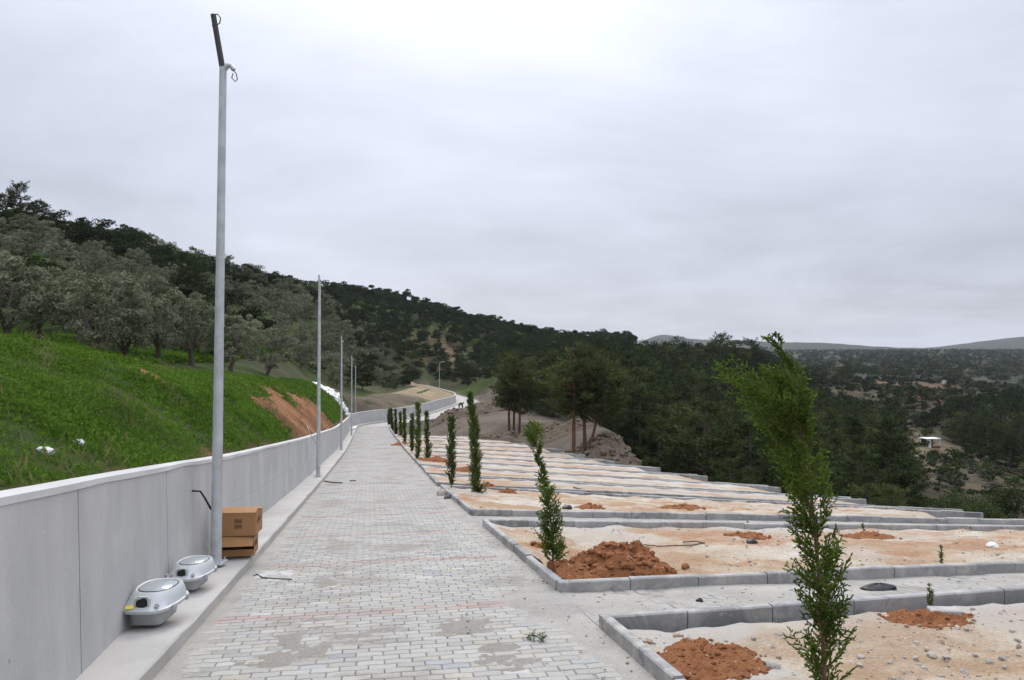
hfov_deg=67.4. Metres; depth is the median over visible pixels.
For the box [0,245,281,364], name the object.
grass
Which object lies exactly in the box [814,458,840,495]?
pine tree
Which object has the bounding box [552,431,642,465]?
rubble heap
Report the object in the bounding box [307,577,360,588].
mud film
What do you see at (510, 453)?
plot ground
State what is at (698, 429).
pine tree
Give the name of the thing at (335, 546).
mud film
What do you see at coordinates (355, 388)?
lamp post
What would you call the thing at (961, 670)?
gravel
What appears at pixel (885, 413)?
pine tree
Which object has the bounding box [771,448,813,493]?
pine tree
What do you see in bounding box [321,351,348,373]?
olive tree
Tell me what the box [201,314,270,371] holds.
olive tree
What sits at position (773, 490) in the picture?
kerb
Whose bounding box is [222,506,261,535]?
cardboard box
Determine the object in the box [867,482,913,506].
pine tree
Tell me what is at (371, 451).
paved path
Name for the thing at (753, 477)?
pine tree
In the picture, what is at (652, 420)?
pine tree
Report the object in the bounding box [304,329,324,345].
olive tree
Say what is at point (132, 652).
kerb slab
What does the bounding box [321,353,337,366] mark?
olive tree
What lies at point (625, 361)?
pine tree
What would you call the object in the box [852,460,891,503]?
pine tree
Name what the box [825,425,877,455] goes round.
pine tree
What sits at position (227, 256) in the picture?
pine tree
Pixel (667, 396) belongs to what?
pine tree
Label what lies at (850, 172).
sky
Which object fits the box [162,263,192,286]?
olive tree
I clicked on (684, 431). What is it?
pine tree
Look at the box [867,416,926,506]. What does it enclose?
pine tree
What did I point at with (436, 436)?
plot ground
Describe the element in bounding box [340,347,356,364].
olive tree
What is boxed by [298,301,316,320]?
olive tree
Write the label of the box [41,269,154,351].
olive tree
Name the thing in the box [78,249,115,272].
olive tree
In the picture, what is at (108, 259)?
olive tree
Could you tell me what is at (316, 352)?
olive tree
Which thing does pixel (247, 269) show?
olive tree
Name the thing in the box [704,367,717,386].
pine tree
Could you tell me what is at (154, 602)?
street luminaire
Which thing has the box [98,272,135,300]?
olive tree
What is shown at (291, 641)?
mud film
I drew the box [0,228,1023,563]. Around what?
ground
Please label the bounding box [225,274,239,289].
olive tree
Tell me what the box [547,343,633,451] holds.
pine tree
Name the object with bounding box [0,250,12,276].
olive tree
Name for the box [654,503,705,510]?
earth heap
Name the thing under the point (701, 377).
pine tree
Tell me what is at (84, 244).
olive tree
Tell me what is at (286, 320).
olive tree
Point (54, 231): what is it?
olive tree
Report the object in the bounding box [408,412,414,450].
cypress sapling
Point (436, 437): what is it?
kerb
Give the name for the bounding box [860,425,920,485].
pine tree
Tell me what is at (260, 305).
olive tree
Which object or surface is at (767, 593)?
cross path
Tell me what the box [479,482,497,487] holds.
earth heap
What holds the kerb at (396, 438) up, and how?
on the ground at (494, 424)
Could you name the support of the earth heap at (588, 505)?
on the plot ground at (496, 499)
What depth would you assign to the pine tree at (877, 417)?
98.20 m
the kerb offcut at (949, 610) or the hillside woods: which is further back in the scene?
the hillside woods
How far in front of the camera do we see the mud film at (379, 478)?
23.51 m
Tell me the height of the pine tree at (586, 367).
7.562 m
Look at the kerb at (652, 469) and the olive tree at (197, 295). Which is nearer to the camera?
the kerb at (652, 469)
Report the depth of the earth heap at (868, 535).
11.95 m
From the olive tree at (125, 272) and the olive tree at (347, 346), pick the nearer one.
the olive tree at (125, 272)
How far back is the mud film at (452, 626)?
6.45 m
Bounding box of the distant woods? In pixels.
[539,334,1023,442]
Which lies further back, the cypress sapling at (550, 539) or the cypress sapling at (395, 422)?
the cypress sapling at (395, 422)
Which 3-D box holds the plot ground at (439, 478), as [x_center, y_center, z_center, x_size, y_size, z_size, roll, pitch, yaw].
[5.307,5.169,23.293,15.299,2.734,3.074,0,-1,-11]
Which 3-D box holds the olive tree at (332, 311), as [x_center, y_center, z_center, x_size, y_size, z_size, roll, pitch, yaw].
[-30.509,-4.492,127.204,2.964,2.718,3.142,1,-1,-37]
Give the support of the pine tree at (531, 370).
on the ground at (494, 424)
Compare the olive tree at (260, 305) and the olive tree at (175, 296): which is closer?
the olive tree at (175, 296)
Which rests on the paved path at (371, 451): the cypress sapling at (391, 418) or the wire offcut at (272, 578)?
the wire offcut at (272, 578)
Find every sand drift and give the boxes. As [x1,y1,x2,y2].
[153,466,337,679]
[404,451,655,679]
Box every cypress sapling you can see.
[387,408,390,423]
[389,408,393,430]
[393,409,397,433]
[398,411,402,435]
[401,407,406,442]
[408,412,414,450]
[413,402,422,457]
[423,410,432,457]
[444,414,457,487]
[466,391,488,492]
[522,419,568,561]
[710,331,856,679]
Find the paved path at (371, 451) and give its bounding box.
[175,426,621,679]
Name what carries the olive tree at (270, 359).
on the ground at (494, 424)
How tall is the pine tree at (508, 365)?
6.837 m
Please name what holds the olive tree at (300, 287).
on the ground at (494, 424)
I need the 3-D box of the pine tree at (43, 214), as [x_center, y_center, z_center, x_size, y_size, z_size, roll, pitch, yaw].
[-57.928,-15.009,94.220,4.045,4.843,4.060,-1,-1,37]
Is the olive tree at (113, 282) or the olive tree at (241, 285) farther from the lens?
the olive tree at (241, 285)
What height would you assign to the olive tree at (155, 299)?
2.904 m
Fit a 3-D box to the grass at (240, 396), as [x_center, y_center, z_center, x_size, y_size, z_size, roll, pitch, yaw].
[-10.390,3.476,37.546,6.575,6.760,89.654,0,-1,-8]
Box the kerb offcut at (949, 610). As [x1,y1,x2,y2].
[926,606,961,615]
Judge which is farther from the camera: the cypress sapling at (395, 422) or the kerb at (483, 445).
the cypress sapling at (395, 422)
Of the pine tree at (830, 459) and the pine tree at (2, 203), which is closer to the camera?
the pine tree at (830, 459)
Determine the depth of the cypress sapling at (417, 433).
31.50 m
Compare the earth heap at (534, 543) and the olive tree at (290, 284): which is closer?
the earth heap at (534, 543)
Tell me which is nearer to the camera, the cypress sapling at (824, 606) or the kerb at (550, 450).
the cypress sapling at (824, 606)
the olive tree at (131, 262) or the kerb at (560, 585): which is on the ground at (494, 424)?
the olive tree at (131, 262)
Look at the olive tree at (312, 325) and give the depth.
111.66 m
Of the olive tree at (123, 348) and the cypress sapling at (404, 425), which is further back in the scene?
the cypress sapling at (404, 425)
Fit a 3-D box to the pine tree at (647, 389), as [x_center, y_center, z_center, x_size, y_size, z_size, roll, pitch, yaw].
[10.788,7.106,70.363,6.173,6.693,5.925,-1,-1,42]
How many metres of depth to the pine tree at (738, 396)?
102.17 m
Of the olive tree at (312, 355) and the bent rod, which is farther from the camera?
the olive tree at (312, 355)
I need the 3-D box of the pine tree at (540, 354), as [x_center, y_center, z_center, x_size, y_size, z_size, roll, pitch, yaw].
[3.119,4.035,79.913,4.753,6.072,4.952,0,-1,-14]
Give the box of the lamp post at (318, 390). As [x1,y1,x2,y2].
[307,275,322,475]
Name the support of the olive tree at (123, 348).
on the ground at (494, 424)
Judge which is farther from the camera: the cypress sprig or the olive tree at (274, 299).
the olive tree at (274, 299)
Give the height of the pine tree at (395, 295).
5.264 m
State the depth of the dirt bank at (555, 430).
56.60 m
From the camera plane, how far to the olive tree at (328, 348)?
103.75 m
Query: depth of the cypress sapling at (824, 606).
4.45 m
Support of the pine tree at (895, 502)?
on the ground at (494, 424)
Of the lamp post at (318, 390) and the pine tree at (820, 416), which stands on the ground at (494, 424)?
the pine tree at (820, 416)
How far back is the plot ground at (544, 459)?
39.23 m
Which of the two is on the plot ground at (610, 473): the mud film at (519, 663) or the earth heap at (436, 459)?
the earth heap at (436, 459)
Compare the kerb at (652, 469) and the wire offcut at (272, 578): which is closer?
the wire offcut at (272, 578)
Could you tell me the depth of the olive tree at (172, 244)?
111.17 m
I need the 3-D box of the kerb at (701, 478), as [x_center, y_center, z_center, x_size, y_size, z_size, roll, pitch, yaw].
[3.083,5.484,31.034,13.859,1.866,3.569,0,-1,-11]
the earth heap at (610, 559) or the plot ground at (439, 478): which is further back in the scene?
the plot ground at (439, 478)
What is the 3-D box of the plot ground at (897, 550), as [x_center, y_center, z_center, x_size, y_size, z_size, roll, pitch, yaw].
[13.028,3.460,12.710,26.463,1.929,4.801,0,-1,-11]
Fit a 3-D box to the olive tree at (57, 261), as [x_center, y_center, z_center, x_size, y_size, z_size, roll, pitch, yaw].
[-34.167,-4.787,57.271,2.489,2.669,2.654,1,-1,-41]
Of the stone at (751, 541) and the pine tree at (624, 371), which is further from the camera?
the pine tree at (624, 371)
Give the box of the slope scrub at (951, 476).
[899,425,1023,510]
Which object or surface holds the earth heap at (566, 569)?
on the plot ground at (897, 550)
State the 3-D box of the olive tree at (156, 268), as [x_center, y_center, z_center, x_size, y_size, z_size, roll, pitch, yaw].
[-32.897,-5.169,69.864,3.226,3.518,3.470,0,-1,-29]
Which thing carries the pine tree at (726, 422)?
on the ground at (494, 424)
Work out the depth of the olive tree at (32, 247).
69.20 m
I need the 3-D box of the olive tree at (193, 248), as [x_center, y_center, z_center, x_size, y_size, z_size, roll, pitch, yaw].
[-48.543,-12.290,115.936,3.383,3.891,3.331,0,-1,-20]
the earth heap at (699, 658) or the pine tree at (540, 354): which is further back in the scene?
the pine tree at (540, 354)
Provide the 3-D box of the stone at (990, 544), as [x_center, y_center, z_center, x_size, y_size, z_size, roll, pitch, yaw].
[6.844,2.930,10.936,0.162,0.096,0.188,0,-1,31]
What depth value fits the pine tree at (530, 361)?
73.88 m
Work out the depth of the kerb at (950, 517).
15.54 m
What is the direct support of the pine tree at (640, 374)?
on the ground at (494, 424)
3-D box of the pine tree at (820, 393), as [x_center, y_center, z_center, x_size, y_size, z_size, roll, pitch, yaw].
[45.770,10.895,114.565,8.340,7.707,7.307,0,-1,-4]
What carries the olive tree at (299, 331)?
on the ground at (494, 424)
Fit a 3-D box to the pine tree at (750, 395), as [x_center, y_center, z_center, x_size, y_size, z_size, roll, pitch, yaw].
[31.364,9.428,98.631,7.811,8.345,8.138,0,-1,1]
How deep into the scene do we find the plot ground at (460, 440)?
55.05 m
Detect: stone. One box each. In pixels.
[43,447,54,455]
[437,489,445,495]
[444,493,450,498]
[562,504,571,509]
[681,563,689,569]
[746,538,757,543]
[765,660,780,668]
[926,651,935,658]
[986,541,998,547]
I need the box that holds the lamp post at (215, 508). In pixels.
[192,13,237,565]
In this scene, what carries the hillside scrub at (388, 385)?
on the ground at (494, 424)
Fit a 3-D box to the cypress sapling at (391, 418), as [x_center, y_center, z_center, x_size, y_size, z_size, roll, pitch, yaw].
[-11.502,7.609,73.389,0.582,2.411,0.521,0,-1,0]
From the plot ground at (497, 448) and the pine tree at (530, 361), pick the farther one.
the pine tree at (530, 361)
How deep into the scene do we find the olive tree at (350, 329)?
127.72 m
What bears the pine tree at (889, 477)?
on the ground at (494, 424)
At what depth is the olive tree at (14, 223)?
74.11 m
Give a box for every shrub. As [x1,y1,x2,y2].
[846,466,921,506]
[922,482,976,511]
[953,491,1018,518]
[981,478,1023,517]
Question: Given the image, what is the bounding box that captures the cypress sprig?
[524,629,546,641]
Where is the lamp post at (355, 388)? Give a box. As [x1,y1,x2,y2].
[355,365,355,411]
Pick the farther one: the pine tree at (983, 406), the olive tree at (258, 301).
the pine tree at (983, 406)
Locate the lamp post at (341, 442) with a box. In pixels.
[339,336,343,448]
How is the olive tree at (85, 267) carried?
on the ground at (494, 424)
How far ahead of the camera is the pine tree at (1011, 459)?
100.31 m
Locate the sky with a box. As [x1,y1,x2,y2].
[0,0,1023,347]
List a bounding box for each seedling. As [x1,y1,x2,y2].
[926,583,933,605]
[936,545,944,562]
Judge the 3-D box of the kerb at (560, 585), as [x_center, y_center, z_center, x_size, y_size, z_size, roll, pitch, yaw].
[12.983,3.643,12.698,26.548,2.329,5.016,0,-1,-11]
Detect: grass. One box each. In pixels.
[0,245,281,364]
[0,332,386,490]
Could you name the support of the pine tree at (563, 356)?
on the ground at (494, 424)
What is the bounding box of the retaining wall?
[0,384,455,679]
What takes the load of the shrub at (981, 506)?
on the ground at (494, 424)
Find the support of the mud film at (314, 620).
on the paved path at (371, 451)
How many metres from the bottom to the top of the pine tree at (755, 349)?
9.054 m
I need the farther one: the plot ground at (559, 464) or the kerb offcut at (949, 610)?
the plot ground at (559, 464)
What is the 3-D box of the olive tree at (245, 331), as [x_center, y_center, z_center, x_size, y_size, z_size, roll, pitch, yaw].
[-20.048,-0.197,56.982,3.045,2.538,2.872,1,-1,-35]
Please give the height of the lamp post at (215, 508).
6.320 m
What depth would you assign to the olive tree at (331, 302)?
130.48 m
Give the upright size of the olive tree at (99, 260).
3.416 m
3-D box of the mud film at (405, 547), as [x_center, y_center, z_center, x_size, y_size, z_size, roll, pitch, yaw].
[-1.408,2.893,10.736,1.260,0.144,1.260,0,-1,0]
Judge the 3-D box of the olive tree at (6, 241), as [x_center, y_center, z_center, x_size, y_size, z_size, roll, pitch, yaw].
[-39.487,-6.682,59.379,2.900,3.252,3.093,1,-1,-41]
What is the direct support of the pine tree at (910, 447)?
on the ground at (494, 424)
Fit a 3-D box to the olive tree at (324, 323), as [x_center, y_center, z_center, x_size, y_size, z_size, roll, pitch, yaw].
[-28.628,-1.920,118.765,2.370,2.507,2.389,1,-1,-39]
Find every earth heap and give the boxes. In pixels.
[391,441,407,445]
[417,456,448,462]
[455,466,472,471]
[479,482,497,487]
[498,487,516,493]
[530,541,563,549]
[541,557,609,583]
[559,540,678,577]
[574,502,605,509]
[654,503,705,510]
[656,637,770,679]
[723,531,772,539]
[829,531,902,539]
[877,608,978,629]
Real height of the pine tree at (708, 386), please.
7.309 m
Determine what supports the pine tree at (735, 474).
on the ground at (494, 424)
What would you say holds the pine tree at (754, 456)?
on the ground at (494, 424)
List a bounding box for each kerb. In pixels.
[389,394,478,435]
[394,434,468,438]
[395,437,528,443]
[398,439,554,448]
[401,442,573,453]
[403,446,604,459]
[406,450,647,466]
[410,454,697,474]
[415,459,767,485]
[421,465,850,498]
[429,474,962,510]
[440,484,1023,524]
[482,519,1023,592]
[599,585,1023,679]
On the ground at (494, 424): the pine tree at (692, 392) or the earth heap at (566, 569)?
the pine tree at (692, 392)
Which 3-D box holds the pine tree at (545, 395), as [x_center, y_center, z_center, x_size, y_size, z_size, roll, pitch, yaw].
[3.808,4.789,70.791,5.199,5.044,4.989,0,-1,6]
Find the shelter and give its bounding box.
[919,437,940,448]
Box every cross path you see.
[472,516,988,524]
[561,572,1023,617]
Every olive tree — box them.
[0,231,27,256]
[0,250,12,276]
[0,252,65,334]
[0,264,94,339]
[1,235,24,261]
[3,212,42,245]
[11,214,46,232]
[11,229,42,252]
[22,220,59,249]
[34,240,78,266]
[39,228,74,256]
[39,258,71,276]
[40,260,119,340]
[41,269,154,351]
[51,255,89,273]
[56,263,81,279]
[77,240,105,258]
[77,240,112,254]
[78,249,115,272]
[79,254,116,273]
[79,258,116,289]
[85,285,156,356]
[96,262,141,290]
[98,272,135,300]
[104,269,130,284]
[114,272,208,358]
[116,258,143,272]
[117,247,152,273]
[122,288,157,314]
[131,264,168,293]
[132,269,171,297]
[144,294,185,315]
[147,237,164,246]
[150,297,225,365]
[153,241,180,255]
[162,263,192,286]
[175,291,211,315]
[187,246,201,257]
[199,271,215,291]
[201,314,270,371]
[207,278,233,303]
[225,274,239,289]
[228,321,262,340]
[234,282,254,298]
[234,291,265,309]
[235,266,252,275]
[240,279,263,293]
[243,294,270,317]
[243,323,299,376]
[245,295,268,306]
[258,289,275,299]
[266,292,288,313]
[268,312,292,335]
[276,277,295,295]
[282,295,301,312]
[282,301,305,324]
[283,297,302,316]
[288,342,315,368]
[290,330,311,343]
[290,340,317,365]
[291,283,307,296]
[293,331,317,350]
[295,342,321,363]
[296,293,313,305]
[297,290,312,299]
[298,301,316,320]
[301,299,317,312]
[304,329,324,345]
[308,323,326,334]
[315,294,336,311]
[317,340,339,353]
[321,305,336,319]
[321,320,334,334]
[321,327,344,344]
[321,331,335,343]
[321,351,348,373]
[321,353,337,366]
[322,337,344,364]
[325,362,349,387]
[336,320,353,336]
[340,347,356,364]
[342,335,356,352]
[342,343,352,352]
[342,356,356,367]
[344,360,359,376]
[347,344,365,358]
[362,363,381,382]
[367,347,384,361]
[369,354,384,364]
[380,370,396,382]
[385,368,404,382]
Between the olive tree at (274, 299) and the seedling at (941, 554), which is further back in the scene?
the olive tree at (274, 299)
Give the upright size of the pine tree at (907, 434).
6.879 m
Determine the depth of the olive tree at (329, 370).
84.86 m
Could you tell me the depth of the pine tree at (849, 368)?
224.48 m
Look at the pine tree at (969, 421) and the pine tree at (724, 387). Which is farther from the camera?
the pine tree at (969, 421)
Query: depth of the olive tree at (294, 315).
104.41 m
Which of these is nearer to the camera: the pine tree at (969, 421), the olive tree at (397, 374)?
the pine tree at (969, 421)
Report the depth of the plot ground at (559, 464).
35.19 m
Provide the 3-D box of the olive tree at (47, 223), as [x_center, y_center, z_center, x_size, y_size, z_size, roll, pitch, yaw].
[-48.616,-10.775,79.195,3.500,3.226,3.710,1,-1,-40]
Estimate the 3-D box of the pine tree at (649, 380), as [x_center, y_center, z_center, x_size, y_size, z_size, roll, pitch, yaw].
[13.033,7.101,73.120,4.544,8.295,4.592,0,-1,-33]
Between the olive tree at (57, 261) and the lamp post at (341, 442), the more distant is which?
the olive tree at (57, 261)
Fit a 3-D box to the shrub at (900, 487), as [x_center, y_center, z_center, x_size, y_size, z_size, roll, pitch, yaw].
[21.571,9.800,45.849,4.683,4.145,4.879,1,-1,-43]
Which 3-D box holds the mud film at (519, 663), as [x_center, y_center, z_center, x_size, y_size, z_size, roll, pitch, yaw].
[-0.019,2.333,5.631,0.660,0.083,0.780,0,-1,0]
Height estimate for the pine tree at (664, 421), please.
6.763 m
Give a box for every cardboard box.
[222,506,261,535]
[222,533,257,556]
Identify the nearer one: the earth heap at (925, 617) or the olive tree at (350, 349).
the earth heap at (925, 617)
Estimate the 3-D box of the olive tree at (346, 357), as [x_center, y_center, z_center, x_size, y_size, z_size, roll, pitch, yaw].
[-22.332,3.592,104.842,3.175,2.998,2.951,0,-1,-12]
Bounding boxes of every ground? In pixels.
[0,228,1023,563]
[0,340,453,490]
[395,434,467,437]
[397,437,510,442]
[399,439,528,446]
[403,443,549,451]
[405,446,573,457]
[408,450,603,463]
[412,454,643,470]
[417,459,704,481]
[423,465,768,491]
[432,474,855,503]
[444,485,934,517]
[492,523,1023,579]
[628,603,1023,679]
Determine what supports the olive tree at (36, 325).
on the ground at (494, 424)
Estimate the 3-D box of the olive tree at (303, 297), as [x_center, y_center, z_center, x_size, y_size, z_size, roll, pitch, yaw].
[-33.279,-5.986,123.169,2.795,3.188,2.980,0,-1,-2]
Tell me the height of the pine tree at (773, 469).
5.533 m
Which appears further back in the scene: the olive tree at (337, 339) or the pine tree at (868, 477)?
the olive tree at (337, 339)
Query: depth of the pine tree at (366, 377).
91.79 m
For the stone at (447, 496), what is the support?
on the paved path at (371, 451)
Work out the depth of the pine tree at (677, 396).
80.40 m
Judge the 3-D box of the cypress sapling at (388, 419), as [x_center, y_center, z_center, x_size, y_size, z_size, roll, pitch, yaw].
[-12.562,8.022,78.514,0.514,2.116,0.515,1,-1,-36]
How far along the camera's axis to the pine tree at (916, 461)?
54.03 m
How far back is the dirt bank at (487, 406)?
73.98 m
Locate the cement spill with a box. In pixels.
[255,570,292,580]
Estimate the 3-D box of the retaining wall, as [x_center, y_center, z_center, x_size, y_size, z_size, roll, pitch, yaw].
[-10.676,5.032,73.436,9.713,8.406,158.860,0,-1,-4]
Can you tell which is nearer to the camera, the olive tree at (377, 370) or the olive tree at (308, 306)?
the olive tree at (377, 370)
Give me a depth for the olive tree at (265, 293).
108.29 m
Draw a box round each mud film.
[229,625,347,672]
[299,615,337,626]
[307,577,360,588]
[308,541,363,553]
[330,626,402,646]
[358,498,419,505]
[362,539,456,554]
[364,474,410,480]
[419,617,504,636]
[465,642,553,674]
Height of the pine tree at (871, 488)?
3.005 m
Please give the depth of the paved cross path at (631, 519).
14.72 m
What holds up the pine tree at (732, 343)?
on the ground at (494, 424)
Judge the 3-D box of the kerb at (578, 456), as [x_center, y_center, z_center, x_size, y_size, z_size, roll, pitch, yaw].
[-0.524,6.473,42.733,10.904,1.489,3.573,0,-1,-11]
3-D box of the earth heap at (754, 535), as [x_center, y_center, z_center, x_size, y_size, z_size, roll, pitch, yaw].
[3.669,3.042,11.797,0.809,0.271,0.650,0,-1,0]
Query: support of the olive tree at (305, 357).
on the ground at (494, 424)
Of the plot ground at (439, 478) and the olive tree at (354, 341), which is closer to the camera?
the plot ground at (439, 478)
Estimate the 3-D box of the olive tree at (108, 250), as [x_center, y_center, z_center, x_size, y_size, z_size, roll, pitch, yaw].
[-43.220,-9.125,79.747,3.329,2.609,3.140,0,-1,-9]
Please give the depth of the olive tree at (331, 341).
101.06 m
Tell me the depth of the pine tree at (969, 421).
110.28 m
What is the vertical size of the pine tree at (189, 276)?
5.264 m
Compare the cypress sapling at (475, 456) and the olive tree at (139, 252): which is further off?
the olive tree at (139, 252)
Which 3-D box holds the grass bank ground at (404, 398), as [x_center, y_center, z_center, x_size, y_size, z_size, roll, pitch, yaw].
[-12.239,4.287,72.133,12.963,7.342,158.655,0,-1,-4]
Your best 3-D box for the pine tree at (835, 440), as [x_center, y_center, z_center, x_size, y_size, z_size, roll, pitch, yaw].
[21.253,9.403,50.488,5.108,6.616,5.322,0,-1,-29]
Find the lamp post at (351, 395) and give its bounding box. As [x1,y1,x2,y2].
[351,356,352,434]
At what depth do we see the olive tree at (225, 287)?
82.16 m
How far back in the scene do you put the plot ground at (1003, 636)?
5.76 m
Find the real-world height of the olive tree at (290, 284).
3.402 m
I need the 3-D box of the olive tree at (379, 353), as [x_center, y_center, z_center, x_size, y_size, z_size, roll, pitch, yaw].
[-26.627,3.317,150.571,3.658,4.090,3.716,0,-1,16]
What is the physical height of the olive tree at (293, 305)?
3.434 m
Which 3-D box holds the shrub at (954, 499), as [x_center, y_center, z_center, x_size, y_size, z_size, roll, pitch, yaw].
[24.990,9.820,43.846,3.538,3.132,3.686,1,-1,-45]
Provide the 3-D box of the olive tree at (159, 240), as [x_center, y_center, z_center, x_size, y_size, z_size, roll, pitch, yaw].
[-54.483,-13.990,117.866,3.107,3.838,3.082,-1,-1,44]
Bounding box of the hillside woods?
[0,202,637,384]
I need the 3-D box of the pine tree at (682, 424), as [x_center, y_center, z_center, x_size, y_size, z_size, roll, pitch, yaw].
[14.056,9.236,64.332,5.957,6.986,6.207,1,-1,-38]
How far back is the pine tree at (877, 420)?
82.80 m
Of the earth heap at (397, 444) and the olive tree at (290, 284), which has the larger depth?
the olive tree at (290, 284)
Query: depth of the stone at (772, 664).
5.21 m
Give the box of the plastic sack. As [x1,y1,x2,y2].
[860,583,896,590]
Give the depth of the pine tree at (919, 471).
49.08 m
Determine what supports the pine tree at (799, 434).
on the ground at (494, 424)
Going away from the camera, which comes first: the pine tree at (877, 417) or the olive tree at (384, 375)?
the pine tree at (877, 417)
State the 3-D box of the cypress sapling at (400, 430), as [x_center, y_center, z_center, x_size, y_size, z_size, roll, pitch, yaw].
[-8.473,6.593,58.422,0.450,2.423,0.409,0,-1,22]
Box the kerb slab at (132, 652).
[76,399,458,679]
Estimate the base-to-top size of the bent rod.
0.102 m
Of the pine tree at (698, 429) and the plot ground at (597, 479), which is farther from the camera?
the pine tree at (698, 429)
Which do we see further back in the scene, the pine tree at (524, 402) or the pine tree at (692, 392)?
the pine tree at (692, 392)
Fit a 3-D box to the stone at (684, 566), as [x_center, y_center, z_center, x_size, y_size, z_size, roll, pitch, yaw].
[1.927,2.519,8.525,0.092,0.079,0.118,0,-1,27]
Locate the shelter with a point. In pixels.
(922, 440)
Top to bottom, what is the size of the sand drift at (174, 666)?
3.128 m
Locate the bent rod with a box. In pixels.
[644,541,704,546]
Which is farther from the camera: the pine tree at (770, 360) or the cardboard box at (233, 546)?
the pine tree at (770, 360)
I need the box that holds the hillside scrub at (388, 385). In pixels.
[0,219,529,388]
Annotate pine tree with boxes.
[0,180,45,228]
[0,195,5,209]
[27,198,57,230]
[164,256,214,295]
[225,254,239,267]
[343,352,379,389]
[391,290,401,304]
[486,351,530,430]
[492,350,533,430]
[497,357,544,434]
[516,356,558,409]
[517,356,542,405]
[529,350,558,402]
[531,340,607,452]
[531,365,568,416]
[546,353,566,403]
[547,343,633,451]
[549,347,569,364]
[549,349,574,413]
[565,355,632,433]
[575,363,636,424]
[601,366,674,458]
[611,367,628,376]
[611,381,673,468]
[614,352,636,375]
[621,384,664,442]
[625,409,695,472]
[631,413,692,472]
[634,387,690,439]
[639,374,666,423]
[641,400,761,483]
[654,426,725,475]
[662,409,702,461]
[670,382,698,404]
[671,391,684,411]
[672,377,693,409]
[672,420,710,475]
[679,369,715,405]
[695,423,770,482]
[696,414,781,467]
[701,331,743,368]
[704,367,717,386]
[704,378,718,398]
[705,455,757,483]
[708,415,802,480]
[717,383,727,399]
[721,362,742,391]
[724,339,753,372]
[731,387,743,402]
[735,382,770,399]
[739,337,769,373]
[743,474,781,489]
[749,445,783,492]
[754,402,815,468]
[755,351,779,375]
[762,446,793,489]
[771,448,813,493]
[789,387,829,421]
[797,408,830,440]
[798,466,865,496]
[799,418,831,455]
[805,454,847,491]
[810,434,866,496]
[812,388,842,412]
[814,433,872,475]
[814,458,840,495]
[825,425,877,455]
[826,440,907,498]
[835,413,874,474]
[836,359,854,381]
[842,481,890,505]
[852,434,935,506]
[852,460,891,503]
[858,414,909,454]
[858,414,934,500]
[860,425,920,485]
[863,412,904,433]
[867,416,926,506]
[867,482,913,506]
[870,426,927,487]
[872,409,900,434]
[872,455,942,506]
[878,463,911,503]
[880,490,909,506]
[886,408,926,467]
[939,410,970,443]
[957,410,985,450]
[961,407,1012,458]
[971,401,1001,444]
[992,428,1023,468]
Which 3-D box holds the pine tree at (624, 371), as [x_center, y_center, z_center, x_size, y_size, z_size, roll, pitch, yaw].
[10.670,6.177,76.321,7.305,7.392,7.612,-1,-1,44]
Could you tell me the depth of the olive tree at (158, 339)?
32.64 m
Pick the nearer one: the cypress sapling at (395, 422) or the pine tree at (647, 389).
the cypress sapling at (395, 422)
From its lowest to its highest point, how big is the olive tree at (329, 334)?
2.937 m
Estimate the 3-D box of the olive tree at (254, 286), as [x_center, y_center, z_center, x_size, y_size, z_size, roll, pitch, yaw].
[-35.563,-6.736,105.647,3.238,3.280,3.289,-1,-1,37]
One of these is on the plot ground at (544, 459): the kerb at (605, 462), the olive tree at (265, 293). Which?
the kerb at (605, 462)
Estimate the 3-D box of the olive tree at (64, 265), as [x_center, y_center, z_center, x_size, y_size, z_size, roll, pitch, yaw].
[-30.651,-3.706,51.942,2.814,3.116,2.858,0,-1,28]
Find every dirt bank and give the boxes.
[413,400,511,430]
[479,417,602,444]
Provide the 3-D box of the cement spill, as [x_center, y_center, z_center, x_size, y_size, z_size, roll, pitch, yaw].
[-2.888,2.714,8.809,0.720,0.082,0.600,0,-1,0]
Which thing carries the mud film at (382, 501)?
on the paved path at (371, 451)
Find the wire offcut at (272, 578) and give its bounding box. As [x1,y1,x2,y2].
[253,574,291,579]
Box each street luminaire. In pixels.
[123,578,189,625]
[165,555,217,589]
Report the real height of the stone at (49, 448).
0.098 m
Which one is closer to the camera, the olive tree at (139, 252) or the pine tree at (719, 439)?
the pine tree at (719, 439)
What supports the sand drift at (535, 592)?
on the paved path at (371, 451)
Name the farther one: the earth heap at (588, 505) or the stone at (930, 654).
the earth heap at (588, 505)
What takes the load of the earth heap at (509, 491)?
on the plot ground at (496, 499)
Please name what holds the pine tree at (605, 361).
on the ground at (494, 424)
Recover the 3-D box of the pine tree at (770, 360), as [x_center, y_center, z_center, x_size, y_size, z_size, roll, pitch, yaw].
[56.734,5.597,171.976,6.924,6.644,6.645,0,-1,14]

